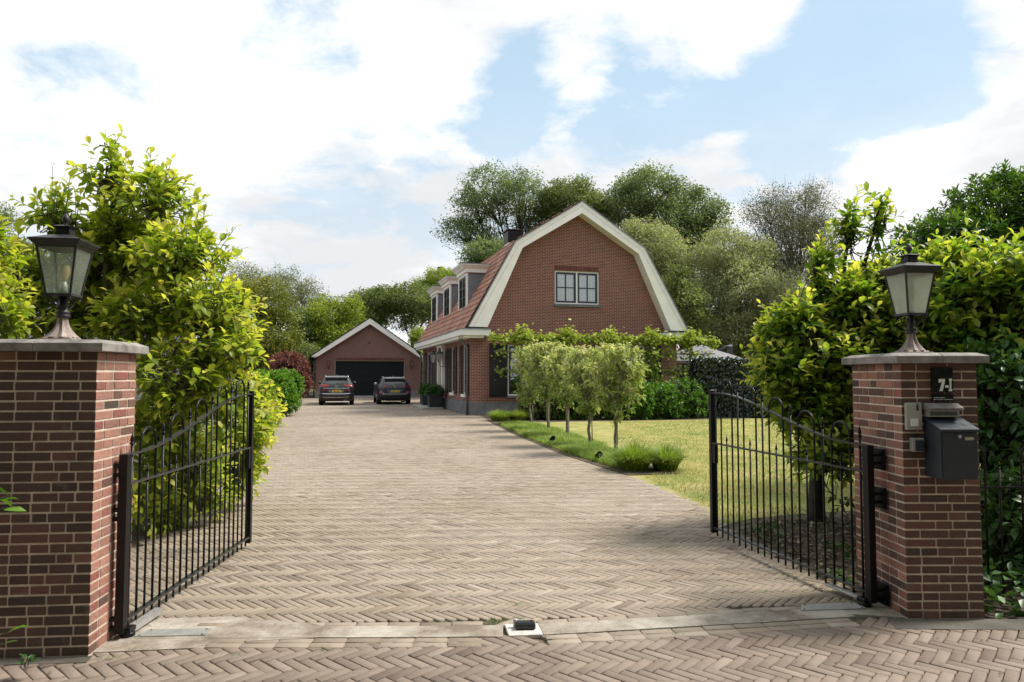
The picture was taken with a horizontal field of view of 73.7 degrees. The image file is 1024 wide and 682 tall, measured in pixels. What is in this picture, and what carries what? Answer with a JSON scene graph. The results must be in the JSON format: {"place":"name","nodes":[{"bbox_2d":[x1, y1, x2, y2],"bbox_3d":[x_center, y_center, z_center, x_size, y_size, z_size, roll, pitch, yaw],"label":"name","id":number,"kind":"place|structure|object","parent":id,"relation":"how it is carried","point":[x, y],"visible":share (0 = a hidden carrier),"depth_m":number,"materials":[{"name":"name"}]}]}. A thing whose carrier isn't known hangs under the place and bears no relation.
{"place":"outdoors","nodes":[
{"label":"outdoors","id":0,"kind":"place"},
{"bbox_2d":[131,394,312,547],"bbox_3d":[-20.881,3.178,31.085,22.980,0.001,60.260,1,-3,-14],"label":"soil bed","id":1,"kind":"object","parent":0,"point":[134,536],"depth_m":6.98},
{"bbox_2d":[0,201,37,275],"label":"open tree","id":2,"kind":"object","parent":1,"relation":"on","point":[6,213],"visible":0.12,"depth_m":34.44,"materials":[{"name":"green plant"}]},
{"bbox_2d":[0,215,45,338],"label":"magnolia tree","id":3,"kind":"object","parent":1,"relation":"on","point":[13,311],"visible":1,"depth_m":6.19,"materials":[{"name":"green plant"}]},
{"bbox_2d":[0,287,182,409],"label":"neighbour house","id":4,"kind":"structure","parent":1,"relation":"on","point":[139,395],"depth_m":26.27,"materials":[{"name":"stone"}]},
{"bbox_2d":[0,123,278,539],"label":"magnolia tree","id":5,"kind":"object","parent":1,"relation":"on","point":[161,258],"visible":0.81,"depth_m":6.92,"materials":[{"name":"green plant"}]},
{"bbox_2d":[132,413,222,531],"bbox_3d":[-11.401,2.654,22.699,6.696,0.568,37.460,1,-3,-17],"label":"bed cover","id":6,"kind":"object","parent":1,"relation":"on","point":[199,432],"depth_m":16.77,"materials":[{"name":"green plant"}]},
{"bbox_2d":[203,269,308,354],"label":"olive tree","id":7,"kind":"object","parent":1,"relation":"on","point":[281,314],"visible":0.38,"depth_m":49.33,"materials":[{"name":"green plant"}]},
{"bbox_2d":[247,367,305,415],"bbox_3d":[-9.509,2.044,27.541,2.515,2.033,3.942,0,-3,0],"label":"green shrub","id":8,"kind":"object","parent":1,"relation":"on","point":[289,382],"visible":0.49,"depth_m":26.83,"materials":[{"name":"green plant"}]},
{"bbox_2d":[281,307,314,352],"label":"slim tree","id":9,"kind":"object","parent":1,"relation":"on","point":[304,324],"visible":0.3,"depth_m":57.68,"materials":[{"name":"green plant"}]},
{"bbox_2d":[243,345,263,372],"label":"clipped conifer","id":10,"kind":"object","parent":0,"point":[249,365],"visible":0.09,"depth_m":43.48,"materials":[{"name":"green plant"}]},
{"bbox_2d":[257,344,281,370],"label":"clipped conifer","id":11,"kind":"object","parent":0,"point":[270,349],"visible":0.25,"depth_m":43.49,"materials":[{"name":"green plant"}]},
{"bbox_2d":[129,538,796,624],"bbox_3d":[-5.296,2.959,26.602,9.269,0.001,46.130,1,-3,-15],"label":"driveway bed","id":12,"kind":"object","parent":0,"point":[499,621],"visible":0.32,"depth_m":4.53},
{"bbox_2d":[214,384,759,417],"bbox_3d":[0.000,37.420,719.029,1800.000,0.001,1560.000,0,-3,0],"label":"ground","id":13,"kind":"structure","parent":0,"point":[310,391],"depth_m":60.83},
{"bbox_2d":[0,656,91,665],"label":"kerb","id":14,"kind":"structure","parent":13,"relation":"on","point":[60,660],"depth_m":3.87,"materials":[{"name":"concrete"}]},
{"bbox_2d":[225,256,334,312],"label":"bare tree","id":15,"kind":"object","parent":13,"relation":"on","point":[302,298],"visible":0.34,"depth_m":74.21,"materials":[{"name":"green plant"}]},
{"bbox_2d":[290,340,320,395],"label":"hazel shrub","id":16,"kind":"object","parent":13,"relation":"on","point":[308,350],"visible":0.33,"depth_m":50.45,"materials":[{"name":"green plant"}]},
{"bbox_2d":[283,292,368,349],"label":"yellow green tree","id":17,"kind":"object","parent":13,"relation":"on","point":[338,321],"visible":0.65,"depth_m":59.52,"materials":[{"name":"green plant"}]},
{"bbox_2d":[309,317,422,397],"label":"garage","id":18,"kind":"structure","parent":13,"relation":"on","point":[367,354],"depth_m":49.09,"materials":[{"name":"brick"}]},
{"bbox_2d":[335,361,403,395],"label":"garage door","id":19,"kind":"structure","parent":18,"relation":"in","point":[358,371],"depth_m":49.12,"materials":[{"name":"metal"}]},
{"bbox_2d":[345,284,415,329],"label":"umbrella tree","id":20,"kind":"object","parent":13,"relation":"on","point":[371,297],"visible":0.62,"depth_m":64.49,"materials":[{"name":"green plant"}]},
{"bbox_2d":[377,280,440,346],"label":"umbrella tree","id":21,"kind":"object","parent":13,"relation":"on","point":[419,302],"visible":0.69,"depth_m":64.56,"materials":[{"name":"green plant"}]},
{"bbox_2d":[407,323,424,346],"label":"young shrub","id":22,"kind":"object","parent":13,"relation":"on","point":[415,335],"visible":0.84,"depth_m":55.71,"materials":[{"name":"green plant"}]},
{"bbox_2d":[417,382,431,404],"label":"potted plant","id":23,"kind":"object","parent":13,"relation":"on","point":[422,388],"visible":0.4,"depth_m":34.34,"materials":[{"name":"green plant"}]},
{"bbox_2d":[409,265,456,288],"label":"tree","id":24,"kind":"object","parent":13,"relation":"on","point":[430,278],"visible":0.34,"depth_m":99.46,"materials":[{"name":"green plant"}]},
{"bbox_2d":[424,383,444,406],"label":"potted plant","id":25,"kind":"object","parent":13,"relation":"on","point":[433,400],"visible":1,"depth_m":32.20,"materials":[{"name":"green plant"}]},
{"bbox_2d":[180,340,751,387],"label":"wood","id":26,"kind":"object","parent":13,"relation":"on","point":[679,376],"depth_m":85.06,"materials":[{"name":"green plant"}]},
{"bbox_2d":[454,233,504,265],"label":"dense tree","id":27,"kind":"object","parent":13,"relation":"on","point":[481,251],"visible":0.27,"depth_m":46.38,"materials":[{"name":"green plant"}]},
{"bbox_2d":[429,157,546,253],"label":"open tree","id":28,"kind":"object","parent":13,"relation":"on","point":[490,208],"visible":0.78,"depth_m":51.64,"materials":[{"name":"green plant"}]},
{"bbox_2d":[413,200,687,414],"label":"brick house","id":29,"kind":"structure","parent":13,"relation":"on","point":[583,265],"depth_m":28.93,"materials":[{"name":"red brick"}]},
{"bbox_2d":[436,348,443,366],"bbox_3d":[-3.409,0.786,32.741,0.488,0.945,0.346,1,-3,-16],"label":"wall lantern","id":30,"kind":"object","parent":29,"relation":"attached to","point":[439,353],"depth_m":32.64,"materials":[{"name":"grey metal"}]},
{"bbox_2d":[449,348,454,395],"bbox_3d":[-2.667,1.389,31.047,0.220,2.150,0.960,1,-3,-16],"label":"window","id":31,"kind":"structure","parent":29,"relation":"in","point":[450,393],"depth_m":31.38,"materials":[{"name":"white paint"}]},
{"bbox_2d":[461,346,465,396],"bbox_3d":[-1.958,1.264,28.523,0.220,2.150,0.810,1,-3,-16],"label":"window","id":32,"kind":"structure","parent":29,"relation":"in","point":[462,395],"depth_m":28.83,"materials":[{"name":"white paint"}]},
{"bbox_2d":[507,345,545,397],"bbox_3d":[0.618,1.256,28.258,1.800,2.180,0.490,1,-3,-16],"label":"window","id":33,"kind":"structure","parent":29,"relation":"in","point":[511,381],"depth_m":28.08,"materials":[{"name":"white paint"}]},
{"bbox_2d":[554,271,600,307],"bbox_3d":[2.739,-2.187,28.904,2.080,1.520,0.256,1,-3,-16],"label":"window","id":34,"kind":"structure","parent":29,"relation":"in","point":[572,288],"depth_m":28.93,"materials":[{"name":"white paint"}]},
{"bbox_2d":[610,346,643,379],"bbox_3d":[4.829,1.267,29.503,1.740,2.080,0.370,1,-3,-16],"label":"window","id":35,"kind":"structure","parent":29,"relation":"in","point":[640,348],"depth_m":29.58,"materials":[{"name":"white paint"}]},
{"bbox_2d":[528,172,622,226],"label":"round tree","id":36,"kind":"object","parent":13,"relation":"on","point":[559,197],"visible":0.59,"depth_m":51.09,"materials":[{"name":"green plant"}]},
{"bbox_2d":[621,213,704,349],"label":"willow tree","id":37,"kind":"object","parent":13,"relation":"on","point":[662,245],"visible":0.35,"depth_m":45.10,"materials":[{"name":"green plant"}]},
{"bbox_2d":[598,158,737,273],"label":"dense tree","id":38,"kind":"object","parent":13,"relation":"on","point":[630,195],"visible":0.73,"depth_m":49.42,"materials":[{"name":"green plant"}]},
{"bbox_2d":[662,257,713,383],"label":"leafy tree","id":39,"kind":"object","parent":13,"relation":"on","point":[689,296],"visible":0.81,"depth_m":41.11,"materials":[{"name":"green plant"}]},
{"bbox_2d":[677,344,741,364],"bbox_3d":[9.512,1.704,34.057,4.342,3.220,4.342,2,-3,-34],"label":"garden parasol","id":40,"kind":"object","parent":13,"relation":"on","point":[719,353],"visible":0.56,"depth_m":33.15,"materials":[{"name":"grey fabric"}]},
{"bbox_2d":[677,215,785,358],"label":"willow tree","id":41,"kind":"object","parent":13,"relation":"on","point":[730,274],"visible":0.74,"depth_m":42.52,"materials":[{"name":"green plant"}]},
{"bbox_2d":[686,356,851,417],"bbox_3d":[10.167,1.862,26.669,6.602,2.647,1.569,0,-3,0],"label":"ivy hedge","id":42,"kind":"object","parent":13,"relation":"on","point":[706,372],"visible":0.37,"depth_m":26.10,"materials":[{"name":"green plant"}]},
{"bbox_2d":[735,264,817,358],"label":"willow tree","id":43,"kind":"object","parent":13,"relation":"on","point":[787,284],"visible":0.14,"depth_m":40.39,"materials":[{"name":"green plant"}]},
{"bbox_2d":[732,172,846,296],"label":"bare tree","id":44,"kind":"object","parent":13,"relation":"on","point":[803,231],"visible":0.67,"depth_m":44.77,"materials":[{"name":"grey plant"}]},
{"bbox_2d":[888,618,1023,633],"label":"kerb","id":45,"kind":"structure","parent":13,"relation":"on","point":[976,624],"depth_m":4.43,"materials":[{"name":"concrete"}]},
{"bbox_2d":[129,397,865,628],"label":"driveway","id":46,"kind":"structure","parent":0,"point":[327,558],"depth_m":6.65,"materials":[{"name":"brick"}]},
{"bbox_2d":[201,367,287,500],"bbox_3d":[-3.325,1.191,8.617,0.935,1.725,1.934,1,-3,-14],"label":"magnolia shrub","id":47,"kind":"object","parent":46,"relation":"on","point":[266,425],"visible":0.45,"depth_m":8.18,"materials":[{"name":"green plant"}]},
{"bbox_2d":[265,350,314,397],"bbox_3d":[-13.360,2.058,40.221,3.714,3.135,2.860,-2,-4,39],"label":"red shrub","id":48,"kind":"object","parent":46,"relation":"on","point":[294,360],"visible":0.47,"depth_m":39.63,"materials":[{"name":"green plant"}]},
{"bbox_2d":[318,375,355,404],"bbox_3d":[-9.868,2.727,38.532,2.070,1.678,4.480,1,-3,-13],"label":"parked car","id":49,"kind":"object","parent":46,"relation":"on","point":[336,388],"visible":1,"depth_m":36.51,"materials":[{"name":"black paint"}]},
{"bbox_2d":[373,376,410,403],"bbox_3d":[-6.991,2.814,39.582,2.013,1.608,4.480,1,-3,-15],"label":"parked car","id":50,"kind":"object","parent":46,"relation":"on","point":[393,388],"visible":0.99,"depth_m":37.61,"materials":[{"name":"black paint"}]},
{"bbox_2d":[47,435,1002,678],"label":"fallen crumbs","id":51,"kind":"object","parent":46,"relation":"on","point":[999,673],"visible":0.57,"depth_m":6.08,"materials":[{"name":"plant"}]},
{"bbox_2d":[97,504,960,660],"bbox_3d":[0.080,1.925,6.196,5.387,0.029,4.234,0,-3,-6],"label":"weed","id":52,"kind":"object","parent":46,"relation":"on","point":[514,616],"visible":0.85,"depth_m":4.52,"materials":[{"name":"green plant"}]},
{"bbox_2d":[0,617,1023,681],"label":"street","id":53,"kind":"structure","parent":0,"point":[869,649],"depth_m":3.87,"materials":[{"name":"brick"}]},
{"bbox_2d":[0,487,25,510],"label":"leaf sprig","id":54,"kind":"object","parent":53,"relation":"on","point":[8,502],"visible":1,"depth_m":3.56,"materials":[{"name":"green plant"}]},
{"bbox_2d":[16,654,39,670],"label":"leaf sprig","id":55,"kind":"object","parent":53,"relation":"on","point":[30,658],"visible":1,"depth_m":3.63,"materials":[{"name":"green plant"}]},
{"bbox_2d":[0,0,1023,348],"label":"sky","id":56,"kind":"structure","parent":0,"point":[335,133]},
{"bbox_2d":[498,420,620,466],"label":"border grass","id":57,"kind":"structure","parent":0,"point":[576,444],"depth_m":16.05,"materials":[{"name":"plant"}]},
{"bbox_2d":[491,422,676,474],"bbox_3d":[1.059,2.468,17.186,1.460,0.001,12.462,1,-3,-10],"label":"soil bed","id":58,"kind":"object","parent":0,"point":[650,470],"visible":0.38,"depth_m":12.30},
{"bbox_2d":[510,345,545,421],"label":"pleached tree","id":59,"kind":"object","parent":58,"relation":"on","point":[517,355],"visible":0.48,"depth_m":22.50,"materials":[{"name":"green plant"}]},
{"bbox_2d":[521,340,566,427],"bbox_3d":[1.048,1.291,19.941,1.571,2.690,1.226,0,-3,0],"label":"pleached tree","id":60,"kind":"object","parent":58,"relation":"on","point":[536,355],"visible":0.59,"depth_m":19.84,"materials":[{"name":"green plant"}]},
{"bbox_2d":[539,344,587,432],"bbox_3d":[1.453,1.310,18.105,1.480,2.467,1.233,0,-3,0],"label":"pleached tree","id":61,"kind":"object","parent":58,"relation":"on","point":[550,362],"visible":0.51,"depth_m":18.04,"materials":[{"name":"green plant"}]},
{"bbox_2d":[557,344,609,442],"bbox_3d":[1.716,1.251,15.668,1.412,2.339,1.231,0,-3,0],"label":"pleached tree","id":62,"kind":"object","parent":58,"relation":"on","point":[578,369],"visible":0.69,"depth_m":15.56,"materials":[{"name":"green plant"}]},
{"bbox_2d":[581,341,651,450],"bbox_3d":[2.167,1.173,14.172,1.576,2.352,1.224,0,-3,0],"label":"pleached tree","id":63,"kind":"object","parent":58,"relation":"on","point":[626,371],"visible":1,"depth_m":14.06,"materials":[{"name":"green plant"}]},
{"bbox_2d":[599,440,665,470],"bbox_3d":[2.088,1.935,11.683,1.387,0.535,1.347,0,-3,0],"label":"grass tuft","id":64,"kind":"object","parent":58,"relation":"on","point":[634,457],"visible":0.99,"depth_m":11.45,"materials":[{"name":"plant"}]},
{"bbox_2d":[645,442,694,470],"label":"grass tuft","id":65,"kind":"object","parent":58,"relation":"on","point":[672,460],"visible":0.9,"depth_m":11.49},
{"bbox_2d":[476,415,751,422],"bbox_3d":[4.286,2.950,26.614,11.588,0.001,4.874,1,-3,-16],"label":"soil bed","id":66,"kind":"object","parent":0,"point":[486,417],"visible":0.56,"depth_m":24.92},
{"bbox_2d":[484,408,515,420],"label":"grass tuft","id":67,"kind":"object","parent":66,"relation":"on","point":[501,415],"visible":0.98,"depth_m":23.96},
{"bbox_2d":[508,409,528,420],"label":"grass tuft","id":68,"kind":"object","parent":66,"relation":"on","point":[521,416],"visible":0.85,"depth_m":24.15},
{"bbox_2d":[487,322,555,385],"bbox_3d":[0.419,1.113,26.522,2.942,3.700,1.133,1,-3,-12],"label":"trained lime tree","id":69,"kind":"object","parent":66,"relation":"on","point":[523,336],"visible":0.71,"depth_m":26.33,"materials":[{"name":"green plant"}]},
{"bbox_2d":[516,384,563,419],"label":"green shrub","id":70,"kind":"object","parent":66,"relation":"on","point":[539,409],"visible":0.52,"depth_m":24.62,"materials":[{"name":"green plant"}]},
{"bbox_2d":[538,318,597,353],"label":"trained lime tree","id":71,"kind":"object","parent":66,"relation":"on","point":[568,338],"visible":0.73,"depth_m":26.91,"materials":[{"name":"green plant"}]},
{"bbox_2d":[550,384,589,419],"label":"green shrub","id":72,"kind":"object","parent":66,"relation":"on","point":[574,414],"visible":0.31,"depth_m":24.69,"materials":[{"name":"green plant"}]},
{"bbox_2d":[583,377,623,419],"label":"green shrub","id":73,"kind":"object","parent":66,"relation":"on","point":[606,414],"visible":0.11,"depth_m":24.82,"materials":[{"name":"green plant"}]},
{"bbox_2d":[578,325,637,375],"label":"trained lime tree","id":74,"kind":"object","parent":66,"relation":"on","point":[609,336],"visible":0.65,"depth_m":27.34,"materials":[{"name":"green plant"}]},
{"bbox_2d":[615,377,657,419],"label":"green shrub","id":75,"kind":"object","parent":66,"relation":"on","point":[648,408],"visible":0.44,"depth_m":24.79,"materials":[{"name":"green plant"}]},
{"bbox_2d":[624,324,682,386],"bbox_3d":[5.718,1.163,27.992,2.574,3.741,1.147,1,-3,-28],"label":"trained lime tree","id":76,"kind":"object","parent":66,"relation":"on","point":[650,339],"visible":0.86,"depth_m":27.90,"materials":[{"name":"green plant"}]},
{"bbox_2d":[642,380,686,418],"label":"green shrub","id":77,"kind":"object","parent":66,"relation":"on","point":[666,405],"visible":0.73,"depth_m":25.12,"materials":[{"name":"green plant"}]},
{"bbox_2d":[662,376,708,418],"bbox_3d":[6.464,2.148,25.959,2.193,1.741,1.718,0,-3,0],"label":"green shrub","id":78,"kind":"object","parent":66,"relation":"on","point":[692,402],"visible":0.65,"depth_m":25.58,"materials":[{"name":"green plant"}]},
{"bbox_2d":[661,327,721,380],"bbox_3d":[7.460,1.200,28.436,2.839,3.717,1.093,0,-3,-9],"label":"trained lime tree","id":79,"kind":"object","parent":66,"relation":"on","point":[690,340],"visible":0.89,"depth_m":28.39,"materials":[{"name":"green plant"}]},
{"bbox_2d":[492,418,1003,525],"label":"lawn","id":80,"kind":"structure","parent":0,"point":[603,430],"depth_m":12.67,"materials":[{"name":"plant"}]},
{"bbox_2d":[885,159,1023,363],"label":"laurel tree","id":81,"kind":"object","parent":80,"relation":"on","point":[995,222],"visible":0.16,"depth_m":9.81,"materials":[{"name":"green plant"}]},
{"bbox_2d":[503,618,1021,681],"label":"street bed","id":82,"kind":"object","parent":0,"point":[859,621],"visible":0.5,"depth_m":4.25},
{"bbox_2d":[0,339,148,658],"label":"gate pillar","id":83,"kind":"structure","parent":82,"relation":"on","point":[67,414],"depth_m":3.96,"materials":[{"name":"brick"}]},
{"bbox_2d":[27,213,100,338],"bbox_3d":[-2.792,-0.400,4.255,0.292,0.804,0.292,0,-3,-9],"label":"pillar lantern","id":84,"kind":"object","parent":83,"relation":"on","point":[63,239],"visible":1,"depth_m":4.22,"materials":[{"name":"metal"}]},
{"bbox_2d":[108,379,253,633],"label":"driveway gate","id":85,"kind":"structure","parent":83,"relation":"attached to","point":[121,617],"depth_m":4.98,"materials":[{"name":"black metal"}]},
{"bbox_2d":[114,606,860,648],"bbox_3d":[-0.106,1.850,4.358,4.714,0.036,0.555,0,-3,-5],"label":"threshold brick row","id":86,"kind":"object","parent":82,"relation":"on","point":[568,638],"visible":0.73,"depth_m":4.28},
{"bbox_2d":[93,599,904,653],"bbox_3d":[0.198,1.859,4.514,5.476,0.036,0.542,0,-3,-6],"label":"concrete threshold","id":87,"kind":"object","parent":82,"relation":"on","point":[249,629],"visible":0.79,"depth_m":4.37,"materials":[{"name":"concrete"}]},
{"bbox_2d":[120,608,211,637],"bbox_3d":[-2.167,1.807,4.400,0.522,0.056,0.408,0,-3,-2],"label":"gate opener","id":88,"kind":"object","parent":87,"relation":"on","point":[139,623],"visible":0.91,"depth_m":4.28,"materials":[{"name":"metal"}]},
{"bbox_2d":[505,618,542,638],"bbox_3d":[0.074,1.813,4.333,0.232,0.080,0.205,0,-3,-3],"label":"gate stop","id":89,"kind":"object","parent":87,"relation":"on","point":[531,629],"visible":0.96,"depth_m":4.31,"materials":[{"name":"white metal"}]},
{"bbox_2d":[801,583,870,610],"bbox_3d":[2.211,1.831,4.879,0.544,0.056,0.428,1,-3,-13],"label":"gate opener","id":90,"kind":"object","parent":87,"relation":"on","point":[863,603],"visible":0.98,"depth_m":4.77,"materials":[{"name":"metal"}]},
{"bbox_2d":[724,510,1023,621],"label":"soil bed","id":91,"kind":"object","parent":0,"point":[1005,609],"visible":0.2,"depth_m":6.45,"materials":[{"name":"soil"}]},
{"bbox_2d":[736,181,949,520],"bbox_3d":[3.655,0.088,7.375,2.418,3.801,1.640,0,-3,0],"label":"magnolia tree","id":92,"kind":"object","parent":91,"relation":"on","point":[795,371],"visible":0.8,"depth_m":7.09,"materials":[{"name":"green plant"}]},
{"bbox_2d":[740,510,1009,591],"bbox_3d":[3.799,1.919,6.633,3.404,0.209,2.520,1,-3,-16],"label":"ground cover","id":93,"kind":"object","parent":91,"relation":"on","point":[838,573],"visible":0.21,"depth_m":6.36,"materials":[{"name":"green plant"}]},
{"bbox_2d":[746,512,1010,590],"bbox_3d":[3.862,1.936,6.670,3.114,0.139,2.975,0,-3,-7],"label":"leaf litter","id":94,"kind":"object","parent":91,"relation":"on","point":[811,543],"visible":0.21,"depth_m":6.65,"materials":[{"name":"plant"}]},
{"bbox_2d":[841,353,989,618],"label":"gate pillar","id":95,"kind":"structure","parent":91,"relation":"on","point":[929,554],"depth_m":4.57,"materials":[{"name":"brick"}]},
{"bbox_2d":[708,379,889,606],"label":"driveway gate","id":96,"kind":"structure","parent":95,"relation":"attached to","point":[873,589],"depth_m":5.42,"materials":[{"name":"black metal"}]},
{"bbox_2d":[878,243,942,352],"bbox_3d":[2.879,-0.308,4.935,0.292,0.804,0.292,0,-3,-6],"label":"pillar lantern","id":97,"kind":"object","parent":95,"relation":"on","point":[909,278],"visible":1,"depth_m":4.86,"materials":[{"name":"metal"}]},
{"bbox_2d":[904,403,921,429],"bbox_3d":[2.684,0.503,4.567,0.102,0.181,0.032,0,-3,0],"label":"intercom","id":98,"kind":"object","parent":95,"relation":"attached to","point":[912,416],"visible":1,"depth_m":4.56,"materials":[{"name":"metal"}]},
{"bbox_2d":[909,438,923,451],"bbox_3d":[2.700,0.692,4.550,0.074,0.091,0.047,0,-3,0],"label":"key switch","id":99,"kind":"object","parent":95,"relation":"attached to","point":[916,444],"visible":1,"depth_m":4.53,"materials":[{"name":"metal"}]},
{"bbox_2d":[930,368,952,391],"bbox_3d":[2.889,0.262,4.587,0.143,0.164,0.016,0,-3,0],"label":"number sign","id":100,"kind":"object","parent":95,"relation":"attached to","point":[941,379],"visible":1,"depth_m":4.58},
{"bbox_2d":[931,394,953,400],"bbox_3d":[2.891,0.381,4.583,0.142,0.045,0.011,0,-3,0],"label":"name plate","id":101,"kind":"object","parent":95,"relation":"attached to","point":[942,397],"visible":1,"depth_m":4.58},
{"bbox_2d":[922,403,963,416],"bbox_3d":[2.869,0.459,4.542,0.228,0.089,0.085,0,-3,0],"label":"letter slot","id":102,"kind":"object","parent":95,"relation":"attached to","point":[941,409],"visible":1,"depth_m":4.53,"materials":[{"name":"metal"}]},
{"bbox_2d":[923,417,979,479],"bbox_3d":[2.884,0.700,4.480,0.254,0.393,0.186,0,-3,0],"label":"mailbox","id":103,"kind":"object","parent":95,"relation":"attached to","point":[951,448],"visible":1,"depth_m":4.40,"materials":[{"name":"paint"}]},
{"bbox_2d":[942,433,976,477],"bbox_3d":[2.883,0.736,4.394,0.216,0.289,0.014,0,-3,0],"label":"door","id":104,"kind":"structure","parent":103,"relation":"in","point":[958,449],"depth_m":4.39,"materials":[{"name":"paint"}]},
{"bbox_2d":[826,258,1023,562],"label":"evergreen shrub","id":105,"kind":"object","parent":91,"relation":"on","point":[847,503],"depth_m":7.11,"materials":[{"name":"green plant"}]},
{"bbox_2d":[884,217,1023,373],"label":"magnolia tree","id":106,"kind":"object","parent":91,"relation":"on","point":[983,284],"visible":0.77,"depth_m":6.42,"materials":[{"name":"green plant"}]},
{"bbox_2d":[955,324,1023,579],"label":"evergreen shrub","id":107,"kind":"object","parent":91,"relation":"on","point":[1000,399],"visible":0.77,"depth_m":5.76,"materials":[{"name":"green plant"}]},
{"bbox_2d":[979,445,1023,595],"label":"iron fence","id":108,"kind":"object","parent":91,"relation":"on","point":[985,487],"visible":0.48,"depth_m":4.97,"materials":[{"name":"metal"}]},
{"bbox_2d":[982,543,1023,618],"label":"plant","id":109,"kind":"object","parent":91,"relation":"on","point":[994,589],"visible":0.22,"depth_m":4.90,"materials":[{"name":"green plant"}]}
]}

